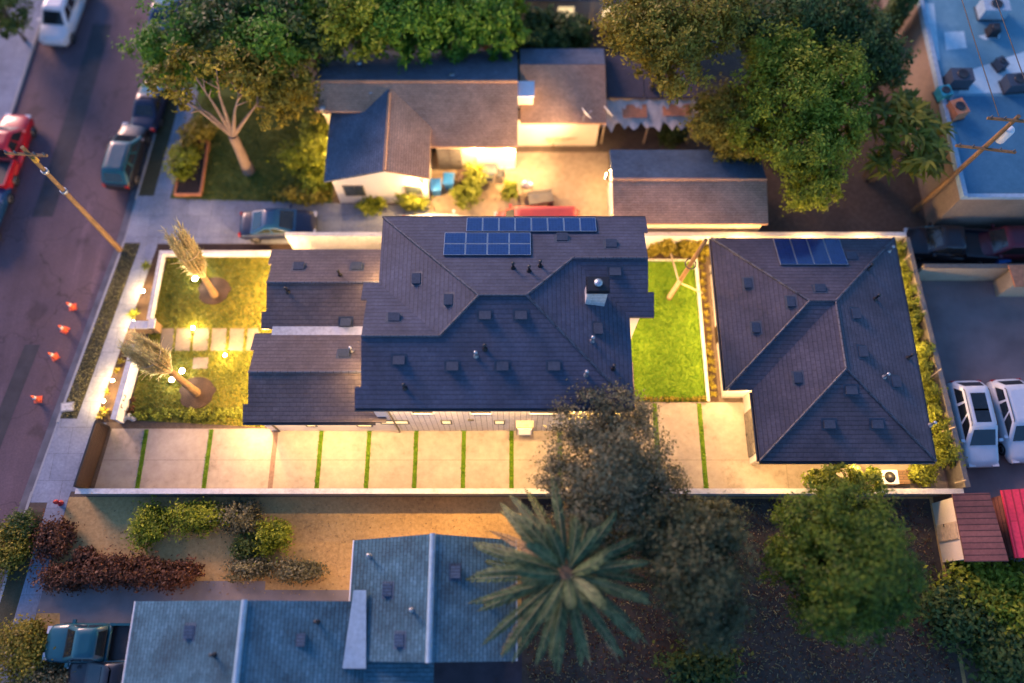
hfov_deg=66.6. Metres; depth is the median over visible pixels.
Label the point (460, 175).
wheelie bin
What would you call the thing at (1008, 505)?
red shed
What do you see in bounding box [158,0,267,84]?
hedge tree
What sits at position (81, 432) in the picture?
sidewalk
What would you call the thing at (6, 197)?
parked car
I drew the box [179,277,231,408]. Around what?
mulch ring
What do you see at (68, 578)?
garden bush
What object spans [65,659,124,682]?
parked car
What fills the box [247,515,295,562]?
garden bush
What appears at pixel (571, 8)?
window
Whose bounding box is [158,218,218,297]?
tied palm
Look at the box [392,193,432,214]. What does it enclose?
garden bush
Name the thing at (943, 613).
garden bush
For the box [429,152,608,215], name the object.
yard
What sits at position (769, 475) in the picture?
side path
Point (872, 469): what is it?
garden shrub
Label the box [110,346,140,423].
garden wall
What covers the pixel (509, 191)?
garden bush
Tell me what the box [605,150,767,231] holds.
garage
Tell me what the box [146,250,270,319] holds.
garden wall
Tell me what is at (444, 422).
window
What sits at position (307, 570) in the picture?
garden bush
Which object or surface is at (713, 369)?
strip plant
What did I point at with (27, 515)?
garden bush
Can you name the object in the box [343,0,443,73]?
hedge tree
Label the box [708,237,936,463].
back house
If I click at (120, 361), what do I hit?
bed plant
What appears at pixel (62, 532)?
garden bush
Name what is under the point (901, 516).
weed clumps
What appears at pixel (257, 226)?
parked car
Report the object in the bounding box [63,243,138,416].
verge grass
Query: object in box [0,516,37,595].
garden bush
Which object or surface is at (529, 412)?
window
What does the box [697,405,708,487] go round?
turf strip grass
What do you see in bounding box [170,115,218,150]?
garden bush
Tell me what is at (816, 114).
broadleaf tree
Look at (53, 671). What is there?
garden bush
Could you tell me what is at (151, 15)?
parked car
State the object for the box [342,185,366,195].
window
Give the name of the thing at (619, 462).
olive tree
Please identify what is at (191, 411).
border plant
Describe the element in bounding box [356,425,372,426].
window
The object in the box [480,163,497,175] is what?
patio table
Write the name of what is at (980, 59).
overhead cable
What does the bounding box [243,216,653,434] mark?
house
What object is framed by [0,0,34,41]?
street bush
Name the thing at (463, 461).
turf strip grass
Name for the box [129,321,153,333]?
gate pillar
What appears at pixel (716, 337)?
door
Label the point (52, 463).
driveway apron
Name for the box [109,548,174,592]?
garden bush
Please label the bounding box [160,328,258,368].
stepping path
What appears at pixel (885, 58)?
dark tree
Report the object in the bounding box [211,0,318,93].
hedge tree
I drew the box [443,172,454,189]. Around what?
wheelie bin
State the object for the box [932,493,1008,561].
metal shed
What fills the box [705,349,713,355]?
strip plant
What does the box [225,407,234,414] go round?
border plant
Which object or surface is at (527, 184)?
barbecue grill
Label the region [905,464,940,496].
garden shrub
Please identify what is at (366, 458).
turf strip grass
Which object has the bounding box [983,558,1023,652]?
garden bush
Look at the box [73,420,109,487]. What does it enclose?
driveway gate
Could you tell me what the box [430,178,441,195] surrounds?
wheelie bin
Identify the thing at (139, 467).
turf strip grass
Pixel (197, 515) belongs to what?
garden bush
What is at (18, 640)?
garden bush
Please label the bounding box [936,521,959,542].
door
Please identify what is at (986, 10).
rooftop unit
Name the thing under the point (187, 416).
border plant
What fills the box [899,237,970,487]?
boundary wall
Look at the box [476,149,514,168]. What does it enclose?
window
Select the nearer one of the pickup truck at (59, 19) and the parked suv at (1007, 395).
the parked suv at (1007, 395)
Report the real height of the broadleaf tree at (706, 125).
6.643 m
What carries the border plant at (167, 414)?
on the front lawn at (139, 388)
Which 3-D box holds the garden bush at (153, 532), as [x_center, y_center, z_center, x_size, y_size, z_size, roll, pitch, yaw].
[-19.623,9.789,41.449,3.063,1.509,2.944,-40,75,-13]
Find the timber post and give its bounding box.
[666,238,707,299]
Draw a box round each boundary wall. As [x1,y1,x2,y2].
[75,488,963,495]
[285,232,906,248]
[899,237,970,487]
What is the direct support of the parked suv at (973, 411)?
on the yard at (978, 329)
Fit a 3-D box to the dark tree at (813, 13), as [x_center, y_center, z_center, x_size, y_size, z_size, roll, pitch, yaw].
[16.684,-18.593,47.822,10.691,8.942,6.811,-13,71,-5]
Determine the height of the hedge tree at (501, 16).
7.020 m
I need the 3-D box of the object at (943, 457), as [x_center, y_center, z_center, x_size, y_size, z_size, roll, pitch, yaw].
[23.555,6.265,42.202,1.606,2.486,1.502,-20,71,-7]
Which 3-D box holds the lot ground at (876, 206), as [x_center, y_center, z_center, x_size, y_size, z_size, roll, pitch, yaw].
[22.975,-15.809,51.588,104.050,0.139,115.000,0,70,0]
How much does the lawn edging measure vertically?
0.130 m
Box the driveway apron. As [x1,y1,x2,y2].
[30,196,152,502]
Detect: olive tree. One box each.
[519,379,692,549]
[619,479,767,662]
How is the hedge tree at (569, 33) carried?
on the lot ground at (876, 206)
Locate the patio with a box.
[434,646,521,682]
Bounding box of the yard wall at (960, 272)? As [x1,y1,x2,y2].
[918,264,1023,280]
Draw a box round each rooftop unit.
[932,84,953,103]
[942,68,974,89]
[946,98,969,122]
[974,0,1011,20]
[984,23,1001,37]
[990,55,1009,73]
[998,72,1023,94]
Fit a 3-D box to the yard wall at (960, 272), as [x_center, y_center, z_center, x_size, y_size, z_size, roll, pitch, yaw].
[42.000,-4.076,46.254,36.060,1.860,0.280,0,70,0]
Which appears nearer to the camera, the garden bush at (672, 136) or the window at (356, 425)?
the window at (356, 425)
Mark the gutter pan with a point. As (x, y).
(56, 411)
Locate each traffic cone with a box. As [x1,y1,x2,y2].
[30,395,41,402]
[48,352,59,361]
[58,325,69,333]
[66,302,76,310]
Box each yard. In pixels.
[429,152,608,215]
[521,499,962,682]
[921,282,1023,681]
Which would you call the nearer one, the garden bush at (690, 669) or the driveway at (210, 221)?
the garden bush at (690, 669)
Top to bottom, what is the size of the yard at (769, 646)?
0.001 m
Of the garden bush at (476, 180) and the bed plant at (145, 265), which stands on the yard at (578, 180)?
the garden bush at (476, 180)
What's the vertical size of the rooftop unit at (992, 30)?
0.640 m
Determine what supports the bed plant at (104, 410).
on the front bed at (142, 304)
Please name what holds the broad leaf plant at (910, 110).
on the lot ground at (876, 206)
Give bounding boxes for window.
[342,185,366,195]
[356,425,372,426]
[380,420,409,423]
[403,186,422,195]
[411,412,434,413]
[440,420,451,424]
[469,412,492,413]
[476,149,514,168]
[494,420,504,424]
[528,412,557,413]
[557,5,574,17]
[601,5,610,17]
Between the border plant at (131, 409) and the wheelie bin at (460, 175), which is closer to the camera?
the border plant at (131, 409)
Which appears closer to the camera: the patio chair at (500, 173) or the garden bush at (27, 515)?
the garden bush at (27, 515)
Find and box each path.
[37,581,348,623]
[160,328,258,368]
[752,462,946,487]
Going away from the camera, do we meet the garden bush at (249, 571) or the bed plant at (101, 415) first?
the garden bush at (249, 571)
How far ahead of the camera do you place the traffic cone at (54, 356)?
45.45 m
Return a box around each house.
[122,533,517,682]
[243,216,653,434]
[313,49,605,202]
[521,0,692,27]
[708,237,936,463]
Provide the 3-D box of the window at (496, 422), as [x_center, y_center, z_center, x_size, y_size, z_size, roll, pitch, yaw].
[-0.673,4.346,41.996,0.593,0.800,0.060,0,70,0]
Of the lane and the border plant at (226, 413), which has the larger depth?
the lane
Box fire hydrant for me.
[53,500,63,505]
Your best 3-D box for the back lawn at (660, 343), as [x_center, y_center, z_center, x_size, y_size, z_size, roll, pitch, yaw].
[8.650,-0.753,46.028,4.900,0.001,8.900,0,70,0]
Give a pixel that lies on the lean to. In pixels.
(1010, 283)
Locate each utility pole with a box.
[4,145,122,251]
[911,114,1023,212]
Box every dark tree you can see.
[722,0,881,89]
[819,0,920,98]
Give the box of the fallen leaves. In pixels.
[527,500,954,682]
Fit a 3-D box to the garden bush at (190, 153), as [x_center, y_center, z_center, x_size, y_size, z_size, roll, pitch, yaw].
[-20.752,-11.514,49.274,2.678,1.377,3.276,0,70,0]
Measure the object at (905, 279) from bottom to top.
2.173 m
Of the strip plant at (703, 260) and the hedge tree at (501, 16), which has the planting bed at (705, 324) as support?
the strip plant at (703, 260)
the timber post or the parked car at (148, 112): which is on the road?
the parked car at (148, 112)
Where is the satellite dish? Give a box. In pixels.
[582,108,591,120]
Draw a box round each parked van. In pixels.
[494,204,579,215]
[979,224,1023,263]
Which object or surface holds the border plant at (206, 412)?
on the front lawn at (139, 388)
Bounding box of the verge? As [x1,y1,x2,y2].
[0,0,196,657]
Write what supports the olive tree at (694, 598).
on the yard at (769, 646)
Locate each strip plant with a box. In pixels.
[698,256,705,262]
[699,278,706,285]
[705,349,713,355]
[706,356,715,364]
[709,365,716,372]
[709,381,716,388]
[709,391,717,396]
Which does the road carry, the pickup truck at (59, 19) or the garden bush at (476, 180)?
the pickup truck at (59, 19)
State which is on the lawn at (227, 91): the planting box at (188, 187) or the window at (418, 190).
the planting box at (188, 187)
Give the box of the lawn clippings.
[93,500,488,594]
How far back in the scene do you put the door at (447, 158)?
48.55 m
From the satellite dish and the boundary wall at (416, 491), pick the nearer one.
the boundary wall at (416, 491)
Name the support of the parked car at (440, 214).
on the lot ground at (876, 206)
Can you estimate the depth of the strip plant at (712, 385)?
44.71 m
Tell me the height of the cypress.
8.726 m
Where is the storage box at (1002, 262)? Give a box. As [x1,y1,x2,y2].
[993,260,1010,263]
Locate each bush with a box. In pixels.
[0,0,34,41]
[0,507,39,546]
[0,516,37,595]
[0,600,56,682]
[0,659,75,682]
[16,558,94,596]
[26,508,84,567]
[69,543,98,567]
[70,545,135,592]
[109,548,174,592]
[120,495,173,555]
[149,496,240,544]
[149,554,205,598]
[161,139,207,183]
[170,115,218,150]
[207,495,266,540]
[219,553,277,584]
[225,531,264,560]
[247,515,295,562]
[254,555,329,586]
[264,181,334,206]
[266,138,324,178]
[292,107,328,164]
[295,159,332,204]
[354,195,386,216]
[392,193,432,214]
[449,182,483,210]
[460,162,491,192]
[499,179,518,201]
[651,633,753,682]
[656,123,691,149]
[800,461,887,499]
[904,563,1008,663]
[924,560,1023,631]
[949,613,1023,682]
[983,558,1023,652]
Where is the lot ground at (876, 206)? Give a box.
[28,0,993,682]
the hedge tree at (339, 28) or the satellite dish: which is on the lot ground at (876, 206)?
the hedge tree at (339, 28)
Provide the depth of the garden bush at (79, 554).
41.08 m
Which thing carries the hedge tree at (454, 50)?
on the lot ground at (876, 206)
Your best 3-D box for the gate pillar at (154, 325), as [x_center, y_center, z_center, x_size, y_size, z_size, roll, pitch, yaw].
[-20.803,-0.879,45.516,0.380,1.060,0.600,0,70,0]
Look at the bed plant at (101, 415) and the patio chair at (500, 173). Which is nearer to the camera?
the bed plant at (101, 415)
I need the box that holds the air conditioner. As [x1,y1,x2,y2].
[880,470,898,486]
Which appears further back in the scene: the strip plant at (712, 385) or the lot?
the strip plant at (712, 385)
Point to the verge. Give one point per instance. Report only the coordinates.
(10, 598)
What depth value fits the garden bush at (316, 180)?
48.33 m
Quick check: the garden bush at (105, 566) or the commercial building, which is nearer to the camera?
the garden bush at (105, 566)
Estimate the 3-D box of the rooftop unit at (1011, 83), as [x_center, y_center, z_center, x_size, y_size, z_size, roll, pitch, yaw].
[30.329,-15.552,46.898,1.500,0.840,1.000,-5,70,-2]
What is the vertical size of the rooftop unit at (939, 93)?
0.740 m
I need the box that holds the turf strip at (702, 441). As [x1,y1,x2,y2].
[135,403,707,487]
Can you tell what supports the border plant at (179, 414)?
on the front lawn at (139, 388)
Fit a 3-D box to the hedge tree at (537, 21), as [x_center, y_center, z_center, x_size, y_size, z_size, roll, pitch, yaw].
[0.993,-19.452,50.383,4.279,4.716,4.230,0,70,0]
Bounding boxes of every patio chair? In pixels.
[485,175,492,184]
[497,166,504,179]
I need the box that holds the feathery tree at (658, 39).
[589,0,765,105]
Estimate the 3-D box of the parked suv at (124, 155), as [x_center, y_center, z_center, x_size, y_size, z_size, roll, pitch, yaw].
[-24.435,-11.839,49.263,2.240,1.764,4.710,5,70,2]
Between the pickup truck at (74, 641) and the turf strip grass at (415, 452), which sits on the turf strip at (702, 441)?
the turf strip grass at (415, 452)
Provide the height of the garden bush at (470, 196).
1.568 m
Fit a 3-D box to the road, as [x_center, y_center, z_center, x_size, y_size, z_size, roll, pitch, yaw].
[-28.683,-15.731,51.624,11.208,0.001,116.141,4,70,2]
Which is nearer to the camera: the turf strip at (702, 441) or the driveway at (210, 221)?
the turf strip at (702, 441)
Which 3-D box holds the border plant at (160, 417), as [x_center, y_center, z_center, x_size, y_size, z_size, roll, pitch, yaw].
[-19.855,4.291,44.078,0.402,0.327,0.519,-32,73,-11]
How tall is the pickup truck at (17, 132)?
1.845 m
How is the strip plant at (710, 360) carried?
on the planting bed at (705, 324)
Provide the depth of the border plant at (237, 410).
44.11 m
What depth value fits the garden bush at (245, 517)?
41.53 m
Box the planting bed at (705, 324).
[647,250,934,435]
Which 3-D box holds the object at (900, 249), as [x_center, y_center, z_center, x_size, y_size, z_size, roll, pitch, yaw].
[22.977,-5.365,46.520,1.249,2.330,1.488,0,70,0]
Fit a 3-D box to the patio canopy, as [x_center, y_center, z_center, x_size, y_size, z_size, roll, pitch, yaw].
[8.550,-13.566,49.309,5.900,2.610,2.174,0,70,0]
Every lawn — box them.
[131,257,270,426]
[170,83,332,202]
[631,261,706,401]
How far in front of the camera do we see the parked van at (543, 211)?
46.77 m
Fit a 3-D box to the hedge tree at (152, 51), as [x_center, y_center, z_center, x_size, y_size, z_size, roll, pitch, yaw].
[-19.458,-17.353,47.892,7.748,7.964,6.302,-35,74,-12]
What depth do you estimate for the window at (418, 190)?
47.48 m
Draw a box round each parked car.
[0,187,13,238]
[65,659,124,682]
[130,83,171,133]
[148,0,186,38]
[238,204,317,242]
[409,210,459,215]
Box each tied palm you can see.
[115,326,200,396]
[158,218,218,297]
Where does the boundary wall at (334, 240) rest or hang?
on the lot ground at (876, 206)
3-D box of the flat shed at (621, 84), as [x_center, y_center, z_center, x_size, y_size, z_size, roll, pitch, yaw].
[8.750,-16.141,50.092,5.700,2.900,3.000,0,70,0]
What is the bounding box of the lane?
[898,243,1023,268]
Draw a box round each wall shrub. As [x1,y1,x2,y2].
[647,242,662,257]
[656,239,675,256]
[673,239,692,258]
[686,239,702,256]
[700,245,709,256]
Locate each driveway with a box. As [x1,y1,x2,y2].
[95,402,753,487]
[158,199,428,243]
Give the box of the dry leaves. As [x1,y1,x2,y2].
[527,500,956,682]
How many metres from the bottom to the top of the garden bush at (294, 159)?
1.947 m
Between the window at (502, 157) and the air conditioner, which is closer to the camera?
the air conditioner
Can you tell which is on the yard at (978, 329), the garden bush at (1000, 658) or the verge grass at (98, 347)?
the garden bush at (1000, 658)
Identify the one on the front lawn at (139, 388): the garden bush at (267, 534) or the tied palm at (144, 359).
the tied palm at (144, 359)
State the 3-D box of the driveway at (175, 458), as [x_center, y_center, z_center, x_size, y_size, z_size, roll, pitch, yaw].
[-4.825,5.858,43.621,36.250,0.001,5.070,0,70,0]
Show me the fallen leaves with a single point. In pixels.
(615, 669)
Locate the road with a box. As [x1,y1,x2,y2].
[0,0,165,568]
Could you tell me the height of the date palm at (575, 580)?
8.059 m
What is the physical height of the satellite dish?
1.080 m
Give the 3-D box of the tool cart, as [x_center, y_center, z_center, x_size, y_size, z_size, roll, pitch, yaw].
[1.796,-8.885,48.632,1.500,0.645,1.000,-8,70,-3]
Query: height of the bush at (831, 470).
3.514 m
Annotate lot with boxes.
[21,497,965,682]
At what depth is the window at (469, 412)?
40.11 m
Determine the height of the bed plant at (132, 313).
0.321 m
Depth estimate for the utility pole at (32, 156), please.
42.49 m
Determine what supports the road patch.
on the road
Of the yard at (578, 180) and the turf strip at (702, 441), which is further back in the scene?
the yard at (578, 180)
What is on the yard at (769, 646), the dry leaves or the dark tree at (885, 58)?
the dry leaves
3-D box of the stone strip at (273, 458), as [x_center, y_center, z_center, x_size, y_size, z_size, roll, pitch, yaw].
[-13.282,6.585,43.353,0.260,0.013,3.480,0,70,0]
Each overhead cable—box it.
[962,0,998,116]
[996,0,1023,77]
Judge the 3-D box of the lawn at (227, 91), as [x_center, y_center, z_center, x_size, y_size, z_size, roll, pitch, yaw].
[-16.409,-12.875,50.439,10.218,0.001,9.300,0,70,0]
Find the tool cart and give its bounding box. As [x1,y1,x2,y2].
[528,189,553,205]
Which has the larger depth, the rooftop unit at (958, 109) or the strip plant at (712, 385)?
the rooftop unit at (958, 109)
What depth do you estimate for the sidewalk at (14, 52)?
52.74 m
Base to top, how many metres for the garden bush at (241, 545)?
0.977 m
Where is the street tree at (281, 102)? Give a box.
[143,24,325,175]
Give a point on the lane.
(920, 264)
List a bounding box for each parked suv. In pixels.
[101,122,151,190]
[946,380,1003,468]
[986,378,1023,464]
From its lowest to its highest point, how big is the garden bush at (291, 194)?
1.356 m
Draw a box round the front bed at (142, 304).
[96,244,292,421]
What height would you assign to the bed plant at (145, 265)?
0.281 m
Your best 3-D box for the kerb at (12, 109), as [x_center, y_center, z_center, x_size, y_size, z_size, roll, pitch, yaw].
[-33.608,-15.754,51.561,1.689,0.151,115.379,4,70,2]
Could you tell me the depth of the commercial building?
47.27 m
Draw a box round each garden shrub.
[865,465,880,481]
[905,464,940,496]
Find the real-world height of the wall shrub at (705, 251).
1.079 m
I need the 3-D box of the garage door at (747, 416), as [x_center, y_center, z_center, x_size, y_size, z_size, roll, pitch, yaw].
[13.147,4.927,42.775,0.115,2.240,2.500,0,70,0]
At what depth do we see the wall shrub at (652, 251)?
47.01 m
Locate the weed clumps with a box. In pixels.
[526,501,953,682]
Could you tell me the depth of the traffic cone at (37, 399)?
44.54 m
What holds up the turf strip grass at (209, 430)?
on the turf strip at (702, 441)
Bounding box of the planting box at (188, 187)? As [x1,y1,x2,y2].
[173,140,209,196]
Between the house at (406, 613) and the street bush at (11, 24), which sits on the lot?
the house at (406, 613)
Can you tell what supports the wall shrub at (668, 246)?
on the planting bed at (705, 324)
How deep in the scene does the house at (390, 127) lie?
46.84 m
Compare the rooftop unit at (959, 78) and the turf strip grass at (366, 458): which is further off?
the rooftop unit at (959, 78)
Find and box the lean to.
[993,265,1023,296]
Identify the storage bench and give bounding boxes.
[897,470,909,484]
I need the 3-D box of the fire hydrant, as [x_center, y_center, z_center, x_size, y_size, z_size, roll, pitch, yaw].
[-24.602,8.701,42.210,0.400,0.700,0.312,0,70,0]
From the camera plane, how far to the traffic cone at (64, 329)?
46.03 m
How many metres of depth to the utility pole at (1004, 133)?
42.23 m
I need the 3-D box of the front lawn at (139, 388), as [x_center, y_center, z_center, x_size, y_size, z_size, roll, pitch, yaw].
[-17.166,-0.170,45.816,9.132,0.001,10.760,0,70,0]
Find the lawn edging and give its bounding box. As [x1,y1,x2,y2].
[648,253,709,401]
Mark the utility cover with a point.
(67, 405)
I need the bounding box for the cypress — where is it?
[875,0,918,43]
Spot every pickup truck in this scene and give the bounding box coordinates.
[0,113,36,188]
[37,0,85,47]
[42,619,130,666]
[901,222,999,263]
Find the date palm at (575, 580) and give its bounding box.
[465,472,652,674]
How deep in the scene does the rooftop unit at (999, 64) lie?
47.35 m
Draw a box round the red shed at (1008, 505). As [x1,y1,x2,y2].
[991,489,1023,557]
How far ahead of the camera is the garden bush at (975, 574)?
39.56 m
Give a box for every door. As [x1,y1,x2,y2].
[436,149,462,168]
[608,174,612,215]
[714,325,717,343]
[744,408,755,457]
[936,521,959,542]
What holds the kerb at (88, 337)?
on the road
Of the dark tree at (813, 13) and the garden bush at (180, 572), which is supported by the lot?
the garden bush at (180, 572)
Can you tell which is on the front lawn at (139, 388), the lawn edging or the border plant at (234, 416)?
the border plant at (234, 416)
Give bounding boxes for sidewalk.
[0,0,43,120]
[0,3,214,682]
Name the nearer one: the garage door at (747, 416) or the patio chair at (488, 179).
the garage door at (747, 416)
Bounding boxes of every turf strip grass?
[134,430,148,487]
[202,429,212,487]
[314,431,323,487]
[363,431,371,487]
[412,431,418,487]
[460,432,465,487]
[509,430,513,487]
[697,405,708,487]
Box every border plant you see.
[127,405,134,412]
[152,412,158,420]
[157,414,163,420]
[162,410,172,418]
[174,410,183,417]
[184,411,191,419]
[186,406,195,415]
[202,408,210,415]
[214,408,222,416]
[222,407,230,415]
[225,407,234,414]
[229,411,237,418]
[234,406,242,415]
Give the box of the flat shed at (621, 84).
[605,56,698,100]
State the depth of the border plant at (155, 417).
43.98 m
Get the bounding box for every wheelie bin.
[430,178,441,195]
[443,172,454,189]
[457,169,467,183]
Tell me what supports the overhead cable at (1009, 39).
attached to the utility pole at (1004, 133)
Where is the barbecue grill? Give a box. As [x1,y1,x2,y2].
[520,179,533,193]
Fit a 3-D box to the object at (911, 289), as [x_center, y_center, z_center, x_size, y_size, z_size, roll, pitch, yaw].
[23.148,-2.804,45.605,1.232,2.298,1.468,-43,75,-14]
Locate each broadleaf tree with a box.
[676,72,774,164]
[720,15,880,216]
[755,478,934,657]
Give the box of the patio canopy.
[600,99,697,143]
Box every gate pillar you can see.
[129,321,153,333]
[148,318,161,333]
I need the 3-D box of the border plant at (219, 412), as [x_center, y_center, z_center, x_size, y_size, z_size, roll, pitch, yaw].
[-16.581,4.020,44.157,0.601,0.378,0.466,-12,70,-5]
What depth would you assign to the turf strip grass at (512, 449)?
43.34 m
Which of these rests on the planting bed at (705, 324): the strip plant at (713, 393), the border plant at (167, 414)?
the strip plant at (713, 393)
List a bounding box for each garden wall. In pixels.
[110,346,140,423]
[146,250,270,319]
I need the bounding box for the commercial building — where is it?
[881,0,1023,228]
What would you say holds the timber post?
on the back lawn at (660, 343)
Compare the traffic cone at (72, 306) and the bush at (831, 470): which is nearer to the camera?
the bush at (831, 470)
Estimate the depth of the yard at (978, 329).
45.79 m
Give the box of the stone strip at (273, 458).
[268,431,277,487]
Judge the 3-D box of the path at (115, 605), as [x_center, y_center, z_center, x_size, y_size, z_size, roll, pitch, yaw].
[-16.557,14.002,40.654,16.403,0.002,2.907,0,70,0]
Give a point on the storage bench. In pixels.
(903, 478)
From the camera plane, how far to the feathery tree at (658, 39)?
42.80 m
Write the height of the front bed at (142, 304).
0.001 m
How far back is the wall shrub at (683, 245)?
46.77 m
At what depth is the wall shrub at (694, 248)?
46.61 m
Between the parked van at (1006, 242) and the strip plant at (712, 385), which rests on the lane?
the parked van at (1006, 242)
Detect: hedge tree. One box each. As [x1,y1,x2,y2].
[107,0,229,102]
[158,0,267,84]
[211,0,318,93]
[244,0,349,72]
[298,0,398,63]
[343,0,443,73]
[400,0,484,64]
[437,0,531,61]
[499,3,556,60]
[544,10,594,48]
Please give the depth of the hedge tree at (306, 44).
45.69 m
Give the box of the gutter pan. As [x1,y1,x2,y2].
[0,59,169,591]
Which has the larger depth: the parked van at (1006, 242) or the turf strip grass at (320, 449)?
the parked van at (1006, 242)
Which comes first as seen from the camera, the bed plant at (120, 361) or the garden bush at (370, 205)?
the bed plant at (120, 361)
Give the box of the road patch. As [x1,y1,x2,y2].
[0,24,111,446]
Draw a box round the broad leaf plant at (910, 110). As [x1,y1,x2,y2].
[859,84,956,184]
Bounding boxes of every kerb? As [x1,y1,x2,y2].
[0,1,188,600]
[10,21,40,114]
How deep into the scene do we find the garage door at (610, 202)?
47.75 m
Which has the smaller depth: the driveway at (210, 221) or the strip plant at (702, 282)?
the strip plant at (702, 282)
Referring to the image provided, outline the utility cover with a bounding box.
[60,401,73,411]
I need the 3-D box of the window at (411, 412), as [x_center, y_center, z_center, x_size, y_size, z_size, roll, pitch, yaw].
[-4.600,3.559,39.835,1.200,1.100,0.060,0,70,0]
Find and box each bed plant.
[95,410,104,419]
[99,406,109,415]
[117,356,125,364]
[125,307,139,318]
[139,260,152,270]
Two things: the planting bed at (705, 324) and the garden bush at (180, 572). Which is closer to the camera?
the garden bush at (180, 572)

